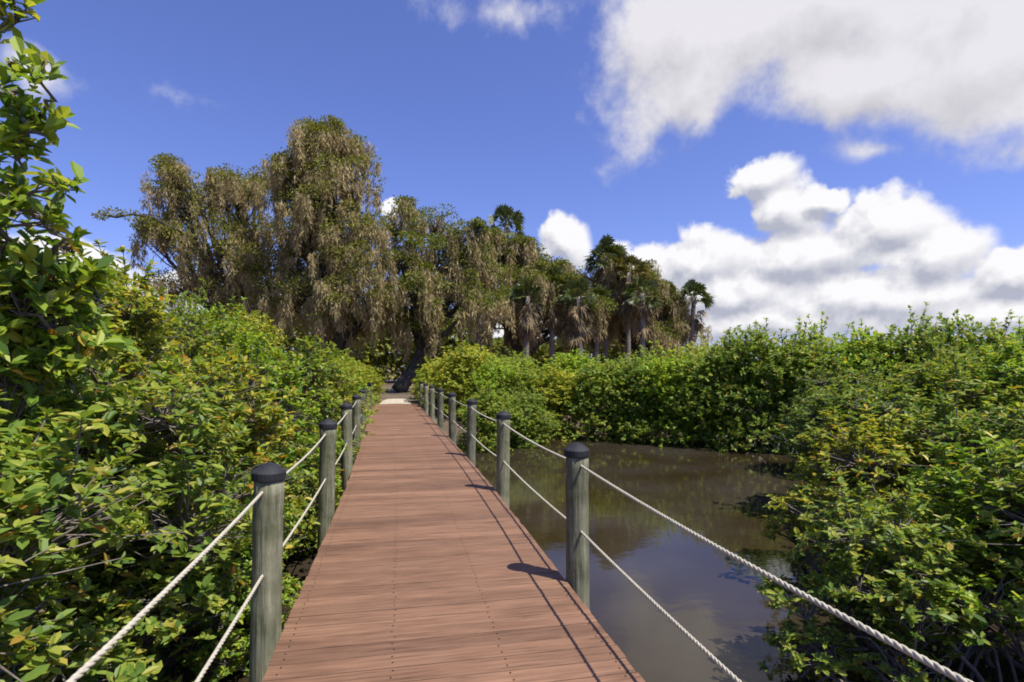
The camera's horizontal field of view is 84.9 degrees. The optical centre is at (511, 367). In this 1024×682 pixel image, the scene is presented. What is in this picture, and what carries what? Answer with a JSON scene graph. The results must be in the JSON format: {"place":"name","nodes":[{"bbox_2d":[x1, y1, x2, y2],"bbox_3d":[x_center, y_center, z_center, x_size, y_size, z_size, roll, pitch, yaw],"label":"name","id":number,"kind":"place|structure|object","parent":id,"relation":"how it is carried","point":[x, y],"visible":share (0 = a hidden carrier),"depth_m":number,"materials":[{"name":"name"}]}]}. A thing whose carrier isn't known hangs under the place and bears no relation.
{"place":"outdoors","nodes":[
{"label":"outdoors","id":0,"kind":"place"},
{"bbox_2d":[380,399,410,403],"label":"path","id":1,"kind":"structure","parent":0,"point":[395,401],"depth_m":25.09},
{"bbox_2d":[16,368,879,681],"bbox_3d":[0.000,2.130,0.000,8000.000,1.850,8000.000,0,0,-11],"label":"ground","id":2,"kind":"structure","parent":0,"point":[388,394],"depth_m":21.15,"materials":[{"name":"brown soil"}]},
{"bbox_2d":[0,0,148,550],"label":"mangrove tree","id":3,"kind":"object","parent":2,"relation":"on","point":[38,300],"visible":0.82,"depth_m":3.13,"materials":[{"name":"green plant"}]},
{"bbox_2d":[0,390,192,681],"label":"mangrove bush","id":4,"kind":"object","parent":2,"relation":"on","point":[36,501],"visible":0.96,"depth_m":2.62,"materials":[{"name":"green plant"}]},
{"bbox_2d":[53,238,203,490],"bbox_3d":[-5.971,0.242,8.649,3.123,4.274,3.020,0,0,-7],"label":"mangrove bush","id":5,"kind":"object","parent":2,"relation":"on","point":[138,321],"visible":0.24,"depth_m":8.43,"materials":[{"name":"green plant"}]},
{"bbox_2d":[0,352,316,681],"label":"mangrove bush","id":6,"kind":"object","parent":2,"relation":"on","point":[167,618],"visible":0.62,"depth_m":3.69,"materials":[{"name":"green plant"}]},
{"bbox_2d":[97,277,238,384],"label":"mangrove bush","id":7,"kind":"object","parent":2,"relation":"on","point":[197,335],"visible":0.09,"depth_m":11.57,"materials":[{"name":"green plant"}]},
{"bbox_2d":[91,152,315,332],"bbox_3d":[-18.598,-6.311,37.012,14.766,15.859,8.964,0,0,5],"label":"oak tree","id":8,"kind":"object","parent":2,"relation":"on","point":[247,275],"visible":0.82,"depth_m":35.78,"materials":[{"name":"green plant"}]},
{"bbox_2d":[101,340,319,595],"bbox_3d":[-3.089,1.022,5.595,2.290,2.634,2.214,0,0,11],"label":"mangrove bush","id":9,"kind":"object","parent":2,"relation":"on","point":[257,421],"visible":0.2,"depth_m":5.49,"materials":[{"name":"green plant"}]},
{"bbox_2d":[162,289,272,363],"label":"mangrove bush","id":10,"kind":"object","parent":2,"relation":"on","point":[227,338],"visible":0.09,"depth_m":15.64,"materials":[{"name":"green plant"}]},
{"bbox_2d":[138,490,304,681],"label":"mangrove bush","id":11,"kind":"object","parent":2,"relation":"on","point":[194,657],"visible":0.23,"depth_m":4.36,"materials":[{"name":"green plant"}]},
{"bbox_2d":[211,302,289,366],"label":"mangrove bush","id":12,"kind":"object","parent":2,"relation":"on","point":[259,326],"visible":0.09,"depth_m":20.95,"materials":[{"name":"green plant"}]},
{"bbox_2d":[193,327,348,543],"bbox_3d":[-3.491,0.911,7.606,2.774,2.912,2.165,0,0,11],"label":"mangrove bush","id":13,"kind":"object","parent":2,"relation":"on","point":[301,409],"visible":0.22,"depth_m":7.63,"materials":[{"name":"green plant"}]},
{"bbox_2d":[248,435,341,554],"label":"mangrove bush","id":14,"kind":"object","parent":2,"relation":"on","point":[306,488],"visible":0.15,"depth_m":7.05,"materials":[{"name":"green plant"}]},
{"bbox_2d":[254,333,363,483],"bbox_3d":[-3.726,0.867,10.165,2.467,2.924,2.554,0,0,-25],"label":"mangrove bush","id":15,"kind":"object","parent":2,"relation":"on","point":[316,372],"visible":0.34,"depth_m":9.79,"materials":[{"name":"green plant"}]},
{"bbox_2d":[294,341,375,468],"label":"mangrove bush","id":16,"kind":"object","parent":2,"relation":"on","point":[346,390],"visible":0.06,"depth_m":12.70,"materials":[{"name":"green plant"}]},
{"bbox_2d":[257,115,422,360],"bbox_3d":[-10.855,-6.813,33.654,11.057,17.001,7.006,0,0,21],"label":"oak tree","id":17,"kind":"object","parent":2,"relation":"on","point":[329,155],"visible":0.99,"depth_m":32.39,"materials":[{"name":"green plant"}]},
{"bbox_2d":[314,346,380,428],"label":"mangrove bush","id":18,"kind":"object","parent":2,"relation":"on","point":[348,365],"visible":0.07,"depth_m":19.20,"materials":[{"name":"green plant"}]},
{"bbox_2d":[334,348,379,404],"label":"mangrove bush","id":19,"kind":"object","parent":2,"relation":"on","point":[350,359],"visible":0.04,"depth_m":23.20,"materials":[{"name":"green plant"}]},
{"bbox_2d":[349,356,380,384],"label":"mangrove bush","id":20,"kind":"object","parent":2,"relation":"on","point":[366,366],"visible":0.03,"depth_m":27.10,"materials":[{"name":"green plant"}]},
{"bbox_2d":[359,366,389,401],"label":"mangrove bush","id":21,"kind":"object","parent":2,"relation":"on","point":[371,378],"visible":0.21,"depth_m":25.51,"materials":[{"name":"green plant"}]},
{"bbox_2d":[410,365,436,399],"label":"mangrove bush","id":22,"kind":"object","parent":2,"relation":"on","point":[419,375],"visible":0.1,"depth_m":27.31,"materials":[{"name":"green plant"}]},
{"bbox_2d":[406,349,468,402],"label":"mangrove bush","id":23,"kind":"object","parent":2,"relation":"on","point":[424,379],"visible":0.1,"depth_m":25.12,"materials":[{"name":"green plant"}]},
{"bbox_2d":[359,195,516,392],"bbox_3d":[-4.499,-4.370,34.460,9.445,12.196,6.276,0,0,-11],"label":"oak tree","id":24,"kind":"object","parent":2,"relation":"on","point":[437,294],"visible":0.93,"depth_m":33.64,"materials":[{"name":"green plant"}]},
{"bbox_2d":[263,404,644,681],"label":"boardwalk","id":25,"kind":"structure","parent":2,"relation":"on","point":[432,562],"depth_m":3.86,"materials":[{"name":"wood"}]},
{"bbox_2d":[65,382,372,681],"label":"rope railing","id":26,"kind":"object","parent":25,"relation":"attached to","point":[268,543],"visible":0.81,"depth_m":3.17,"materials":[{"name":"grey wood"}]},
{"bbox_2d":[419,381,972,681],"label":"rope railing","id":27,"kind":"object","parent":25,"relation":"attached to","point":[578,471],"visible":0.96,"depth_m":4.00,"materials":[{"name":"grey wood"}]},
{"bbox_2d":[410,339,500,416],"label":"mangrove bush","id":28,"kind":"object","parent":2,"relation":"on","point":[457,383],"visible":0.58,"depth_m":22.46,"materials":[{"name":"green plant"}]},
{"bbox_2d":[258,308,684,382],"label":"wood","id":29,"kind":"object","parent":2,"relation":"on","point":[382,356],"visible":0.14,"depth_m":53.14,"materials":[{"name":"green plant"}]},
{"bbox_2d":[475,248,497,372],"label":"palm tree","id":30,"kind":"object","parent":2,"relation":"on","point":[478,335],"visible":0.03,"depth_m":36.84,"materials":[{"name":"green plant"}]},
{"bbox_2d":[456,352,523,422],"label":"mangrove bush","id":31,"kind":"object","parent":2,"relation":"on","point":[492,373],"visible":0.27,"depth_m":21.14,"materials":[{"name":"green plant"}]},
{"bbox_2d":[487,204,525,357],"bbox_3d":[-0.531,-5.093,39.923,3.238,13.096,3.144,0,0,8],"label":"palm tree","id":32,"kind":"object","parent":2,"relation":"on","point":[506,212],"visible":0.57,"depth_m":39.81,"materials":[{"name":"green plant"}]},
{"bbox_2d":[475,346,540,393],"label":"mangrove bush","id":33,"kind":"object","parent":2,"relation":"on","point":[523,361],"visible":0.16,"depth_m":25.58,"materials":[{"name":"green plant"}]},
{"bbox_2d":[507,276,548,373],"bbox_3d":[1.004,-2.184,35.545,2.921,7.281,2.988,0,0,-11],"label":"palm tree","id":34,"kind":"object","parent":2,"relation":"on","point":[527,316],"visible":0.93,"depth_m":35.15,"materials":[{"name":"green plant"}]},
{"bbox_2d":[492,357,568,427],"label":"mangrove bush","id":35,"kind":"object","parent":2,"relation":"on","point":[520,376],"visible":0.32,"depth_m":20.23,"materials":[{"name":"green plant"}]},
{"bbox_2d":[463,226,617,364],"bbox_3d":[1.385,-4.022,38.090,10.667,11.175,7.080,0,0,-11],"label":"oak tree","id":36,"kind":"object","parent":2,"relation":"on","point":[521,254],"visible":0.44,"depth_m":37.30,"materials":[{"name":"green plant"}]},
{"bbox_2d":[535,265,569,365],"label":"palm tree","id":37,"kind":"object","parent":2,"relation":"on","point":[554,319],"visible":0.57,"depth_m":36.82,"materials":[{"name":"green plant"}]},
{"bbox_2d":[536,348,605,399],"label":"mangrove bush","id":38,"kind":"object","parent":2,"relation":"on","point":[576,362],"visible":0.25,"depth_m":24.20,"materials":[{"name":"green plant"}]},
{"bbox_2d":[554,276,601,356],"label":"palm tree","id":39,"kind":"object","parent":2,"relation":"on","point":[574,324],"visible":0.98,"depth_m":35.73,"materials":[{"name":"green plant"}]},
{"bbox_2d":[582,282,617,363],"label":"palm tree","id":40,"kind":"object","parent":2,"relation":"on","point":[601,291],"visible":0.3,"depth_m":37.83,"materials":[{"name":"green plant"}]},
{"bbox_2d":[584,233,628,362],"bbox_3d":[6.694,-4.067,40.044,3.406,11.043,3.442,0,0,-11],"label":"palm tree","id":41,"kind":"object","parent":2,"relation":"on","point":[605,243],"visible":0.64,"depth_m":39.70,"materials":[{"name":"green plant"}]},
{"bbox_2d":[607,253,653,363],"bbox_3d":[8.201,-3.289,39.023,3.370,9.487,3.499,0,0,-11],"label":"palm tree","id":42,"kind":"object","parent":2,"relation":"on","point":[642,267],"visible":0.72,"depth_m":38.75,"materials":[{"name":"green plant"}]},
{"bbox_2d":[621,274,661,357],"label":"palm tree","id":43,"kind":"object","parent":2,"relation":"on","point":[643,310],"visible":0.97,"depth_m":36.83,"materials":[{"name":"green plant"}]},
{"bbox_2d":[611,344,675,412],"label":"mangrove bush","id":44,"kind":"object","parent":2,"relation":"on","point":[643,355],"visible":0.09,"depth_m":22.83,"materials":[{"name":"green plant"}]},
{"bbox_2d":[575,250,713,358],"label":"oak tree","id":45,"kind":"object","parent":2,"relation":"on","point":[677,334],"visible":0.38,"depth_m":40.64,"materials":[{"name":"green plant"}]},
{"bbox_2d":[656,280,677,357],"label":"palm tree","id":46,"kind":"object","parent":2,"relation":"on","point":[672,287],"visible":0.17,"depth_m":41.35,"materials":[{"name":"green plant"}]},
{"bbox_2d":[677,279,714,351],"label":"palm tree","id":47,"kind":"object","parent":2,"relation":"on","point":[694,287],"visible":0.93,"depth_m":40.83,"materials":[{"name":"green plant"}]},
{"bbox_2d":[653,330,747,426],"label":"mangrove bush","id":48,"kind":"object","parent":2,"relation":"on","point":[692,351],"visible":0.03,"depth_m":21.72,"materials":[{"name":"green plant"}]},
{"bbox_2d":[0,0,1023,367],"label":"sky","id":49,"kind":"structure","parent":0,"point":[850,161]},
{"bbox_2d":[206,431,1023,681],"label":"water","id":50,"kind":"structure","parent":0,"point":[709,598],"depth_m":7.25,"materials":[{"name":"brown liquid"}]},
{"bbox_2d":[0,218,134,560],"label":"mangrove bush","id":51,"kind":"object","parent":50,"relation":"on","point":[106,303],"visible":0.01,"depth_m":6.27,"materials":[{"name":"green plant"}]},
{"bbox_2d":[294,341,376,428],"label":"mangrove bush","id":52,"kind":"object","parent":50,"relation":"on","point":[358,388],"visible":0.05,"depth_m":15.82,"materials":[{"name":"green plant"}]},
{"bbox_2d":[456,380,524,452],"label":"mangrove bush","id":53,"kind":"object","parent":50,"relation":"on","point":[488,402],"visible":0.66,"depth_m":16.30,"materials":[{"name":"green plant"}]},
{"bbox_2d":[494,382,565,448],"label":"mangrove bush","id":54,"kind":"object","parent":50,"relation":"on","point":[528,404],"visible":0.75,"depth_m":17.22,"materials":[{"name":"green plant"}]},
{"bbox_2d":[523,356,610,440],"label":"mangrove bush","id":55,"kind":"object","parent":50,"relation":"on","point":[561,378],"visible":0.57,"depth_m":19.43,"materials":[{"name":"green plant"}]},
{"bbox_2d":[556,354,644,441],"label":"mangrove bush","id":56,"kind":"object","parent":50,"relation":"on","point":[595,375],"visible":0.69,"depth_m":18.80,"materials":[{"name":"green plant"}]},
{"bbox_2d":[589,350,681,444],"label":"mangrove bush","id":57,"kind":"object","parent":50,"relation":"on","point":[631,419],"visible":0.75,"depth_m":18.22,"materials":[{"name":"green plant"}]},
{"bbox_2d":[619,339,737,447],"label":"mangrove bush","id":58,"kind":"object","parent":50,"relation":"on","point":[674,430],"visible":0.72,"depth_m":17.67,"materials":[{"name":"green plant"}]},
{"bbox_2d":[656,327,769,447],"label":"mangrove bush","id":59,"kind":"object","parent":50,"relation":"on","point":[708,371],"visible":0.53,"depth_m":17.07,"materials":[{"name":"green plant"}]},
{"bbox_2d":[684,317,813,454],"bbox_3d":[7.224,0.499,16.915,3.993,4.011,3.610,0,0,-25],"label":"mangrove bush","id":60,"kind":"object","parent":50,"relation":"on","point":[771,367],"visible":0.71,"depth_m":16.37,"materials":[{"name":"green plant"}]},
{"bbox_2d":[741,316,849,449],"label":"mangrove bush","id":61,"kind":"object","parent":50,"relation":"on","point":[802,353],"visible":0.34,"depth_m":15.98,"materials":[{"name":"green plant"}]},
{"bbox_2d":[771,345,897,458],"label":"mangrove bush","id":62,"kind":"object","parent":50,"relation":"in","point":[852,381],"visible":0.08,"depth_m":12.81,"materials":[{"name":"green plant"}]},
{"bbox_2d":[753,372,928,511],"bbox_3d":[5.480,1.272,9.149,2.609,2.412,2.380,0,0,-29],"label":"mangrove bush","id":63,"kind":"object","parent":50,"relation":"on","point":[846,401],"visible":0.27,"depth_m":8.95,"materials":[{"name":"green plant"}]},
{"bbox_2d":[788,310,913,450],"bbox_3d":[9.506,0.415,15.640,3.345,4.172,4.005,0,0,23],"label":"mangrove bush","id":64,"kind":"object","parent":50,"relation":"on","point":[852,362],"visible":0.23,"depth_m":15.30,"materials":[{"name":"green plant"}]},
{"bbox_2d":[758,404,953,576],"bbox_3d":[3.826,1.578,6.434,2.037,2.334,2.098,0,0,-36],"label":"mangrove bush","id":65,"kind":"object","parent":50,"relation":"on","point":[883,456],"visible":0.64,"depth_m":6.22,"materials":[{"name":"green plant"}]},
{"bbox_2d":[754,470,1001,681],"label":"mangrove bush","id":66,"kind":"object","parent":50,"relation":"on","point":[844,533],"visible":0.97,"depth_m":4.07,"materials":[{"name":"green plant"}]},
{"bbox_2d":[835,302,951,396],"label":"mangrove bush","id":67,"kind":"object","parent":50,"relation":"on","point":[903,337],"visible":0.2,"depth_m":14.97,"materials":[{"name":"green plant"}]},
{"bbox_2d":[829,380,1023,556],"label":"mangrove bush","id":68,"kind":"object","parent":50,"relation":"on","point":[947,425],"visible":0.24,"depth_m":6.15,"materials":[{"name":"green plant"}]},
{"bbox_2d":[835,430,1023,681],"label":"mangrove bush","id":69,"kind":"object","parent":50,"relation":"on","point":[961,508],"visible":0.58,"depth_m":4.20,"materials":[{"name":"green plant"}]},
{"bbox_2d":[872,309,1011,403],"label":"mangrove bush","id":70,"kind":"object","parent":50,"relation":"on","point":[949,329],"visible":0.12,"depth_m":14.38,"materials":[{"name":"green plant"}]},
{"bbox_2d":[870,351,1023,476],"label":"mangrove bush","id":71,"kind":"object","parent":50,"relation":"on","point":[978,390],"visible":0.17,"depth_m":9.14,"materials":[{"name":"green plant"}]},
{"bbox_2d":[880,330,1023,437],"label":"mangrove bush","id":72,"kind":"object","parent":50,"relation":"in","point":[939,359],"visible":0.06,"depth_m":12.33,"materials":[{"name":"green plant"}]},
{"bbox_2d":[926,394,1023,535],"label":"mangrove bush","id":73,"kind":"object","parent":50,"relation":"on","point":[1006,414],"visible":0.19,"depth_m":5.99,"materials":[{"name":"green plant"}]},
{"bbox_2d":[945,309,1023,403],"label":"mangrove bush","id":74,"kind":"object","parent":50,"relation":"on","point":[996,337],"visible":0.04,"depth_m":14.15,"materials":[{"name":"green plant"}]},
{"bbox_2d":[948,336,1023,475],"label":"mangrove bush","id":75,"kind":"object","parent":50,"relation":"on","point":[1007,372],"visible":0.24,"depth_m":9.13,"materials":[{"name":"green plant"}]},
{"bbox_2d":[949,438,1023,666],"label":"mangrove bush","id":76,"kind":"object","parent":50,"relation":"on","point":[1015,460],"visible":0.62,"depth_m":4.03,"materials":[{"name":"green plant"}]},
{"bbox_2d":[987,316,1023,351],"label":"mangrove bush","id":77,"kind":"object","parent":50,"relation":"on","point":[1020,331],"visible":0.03,"depth_m":14.30,"materials":[{"name":"green plant"}]}
]}

